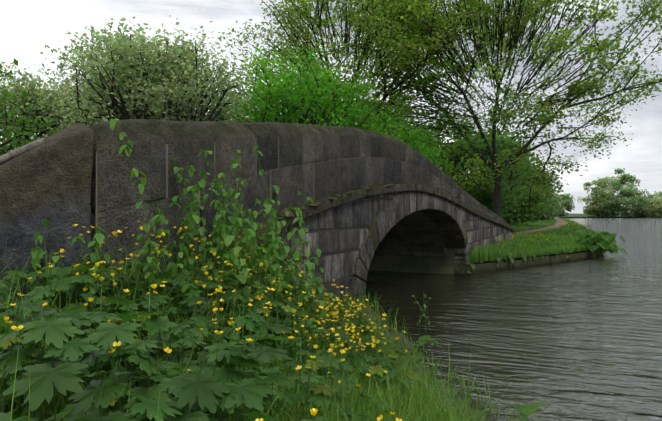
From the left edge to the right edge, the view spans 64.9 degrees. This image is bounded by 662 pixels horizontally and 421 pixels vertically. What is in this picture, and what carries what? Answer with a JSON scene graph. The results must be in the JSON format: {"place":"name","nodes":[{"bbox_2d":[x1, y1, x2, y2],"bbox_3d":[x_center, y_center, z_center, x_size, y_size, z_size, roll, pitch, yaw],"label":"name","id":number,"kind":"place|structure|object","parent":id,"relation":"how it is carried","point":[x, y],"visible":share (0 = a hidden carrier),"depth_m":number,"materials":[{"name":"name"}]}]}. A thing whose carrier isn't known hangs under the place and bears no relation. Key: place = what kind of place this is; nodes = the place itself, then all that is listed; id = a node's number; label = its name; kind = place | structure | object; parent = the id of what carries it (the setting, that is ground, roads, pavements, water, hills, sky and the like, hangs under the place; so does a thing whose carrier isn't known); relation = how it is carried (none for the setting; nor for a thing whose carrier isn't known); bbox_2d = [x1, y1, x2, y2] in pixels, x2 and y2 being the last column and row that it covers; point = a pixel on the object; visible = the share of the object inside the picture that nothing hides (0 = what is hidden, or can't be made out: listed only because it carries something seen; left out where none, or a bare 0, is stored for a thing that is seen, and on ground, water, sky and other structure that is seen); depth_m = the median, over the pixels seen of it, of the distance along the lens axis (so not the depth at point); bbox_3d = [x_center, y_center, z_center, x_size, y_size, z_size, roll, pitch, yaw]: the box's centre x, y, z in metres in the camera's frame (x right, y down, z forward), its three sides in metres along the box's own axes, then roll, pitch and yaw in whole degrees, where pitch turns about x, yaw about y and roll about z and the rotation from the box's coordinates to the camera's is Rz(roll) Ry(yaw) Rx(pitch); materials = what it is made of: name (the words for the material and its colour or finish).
{"place":"outdoors","nodes":[
{"label":"outdoors","id":0,"kind":"place"},
{"bbox_2d":[0,0,661,213],"label":"sky","id":1,"kind":"structure","parent":0,"point":[26,26],"materials":[{"name":"white"}]},
{"bbox_2d":[365,217,661,420],"bbox_3d":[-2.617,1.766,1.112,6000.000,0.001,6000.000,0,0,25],"label":"water","id":2,"kind":"structure","parent":0,"point":[578,340],"depth_m":8.08,"materials":[{"name":"grey liquid"}]},
{"bbox_2d":[513,217,566,234],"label":"footpath","id":3,"kind":"structure","parent":0,"point":[558,223],"depth_m":51.98,"materials":[{"name":"beige gravel"}]},
{"bbox_2d":[455,213,633,262],"bbox_3d":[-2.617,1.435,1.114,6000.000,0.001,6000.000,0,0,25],"label":"ground","id":4,"kind":"structure","parent":0,"point":[575,215],"depth_m":227.20,"materials":[{"name":"green soil"}]},
{"bbox_2d":[5,300,487,420],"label":"grass","id":5,"kind":"structure","parent":4,"relation":"on","point":[439,382],"depth_m":3.58,"materials":[{"name":"green plant"}]},
{"bbox_2d":[0,138,44,164],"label":"stone coping","id":6,"kind":"object","parent":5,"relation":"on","point":[7,157],"visible":0.46,"depth_m":3.44,"materials":[{"name":"grey stone"}]},
{"bbox_2d":[0,119,548,420],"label":"vegetation","id":7,"kind":"object","parent":5,"relation":"on","point":[87,376],"visible":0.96,"depth_m":2.74,"materials":[{"name":"green plant"}]},
{"bbox_2d":[4,221,407,420],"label":"buttercup flowers","id":8,"kind":"object","parent":7,"relation":"on","point":[313,411],"visible":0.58,"depth_m":3.22,"materials":[{"name":"yellow plant"}]},
{"bbox_2d":[95,179,500,297],"bbox_3d":[1.890,0.767,15.654,4.186,3.350,24.855,0,0,25],"label":"arch underside","id":9,"kind":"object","parent":4,"relation":"on","point":[413,242],"visible":0.12,"depth_m":15.23,"materials":[{"name":"grey stone"}]},
{"bbox_2d":[0,124,93,320],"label":"bridge end wall","id":10,"kind":"structure","parent":9,"relation":"attached to","point":[50,179],"depth_m":3.40,"materials":[{"name":"grey stone"}]},
{"bbox_2d":[89,119,513,304],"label":"bridge stones","id":11,"kind":"object","parent":9,"relation":"attached to","point":[280,145],"visible":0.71,"depth_m":5.80,"materials":[{"name":"grey stone"}]},
{"bbox_2d":[96,136,511,297],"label":"mortar joints","id":12,"kind":"object","parent":9,"relation":"attached to","point":[318,230],"visible":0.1,"depth_m":6.39,"materials":[{"name":"grey concrete"}]},
{"bbox_2d":[209,181,504,257],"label":"bridge plants","id":13,"kind":"object","parent":9,"relation":"on","point":[294,227],"visible":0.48,"depth_m":5.30,"materials":[{"name":"green plant"}]},
{"bbox_2d":[208,183,507,273],"bbox_3d":[3.745,0.665,14.518,0.251,2.322,22.508,0,0,25],"label":"moss","id":14,"kind":"object","parent":9,"relation":"on","point":[281,213],"visible":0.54,"depth_m":5.46,"materials":[{"name":"green plant"}]},
{"bbox_2d":[0,0,661,226],"bbox_3d":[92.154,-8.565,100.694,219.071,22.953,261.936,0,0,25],"label":"tree","id":15,"kind":"object","parent":4,"relation":"on","point":[516,205],"depth_m":26.08,"materials":[{"name":"green plant"}]},
{"bbox_2d":[80,249,602,420],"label":"bank edge stones","id":16,"kind":"object","parent":4,"relation":"on","point":[486,266],"visible":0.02,"depth_m":16.27,"materials":[{"name":"grey stone"}]},
{"bbox_2d":[467,219,627,268],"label":"bank vegetation","id":17,"kind":"object","parent":4,"relation":"on","point":[573,237],"visible":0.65,"depth_m":20.63,"materials":[{"name":"green plant"}]},
{"bbox_2d":[496,220,589,246],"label":"bank flowers","id":18,"kind":"object","parent":17,"relation":"on","point":[550,234],"visible":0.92,"depth_m":30.00,"materials":[{"name":"green plant"}]}
]}

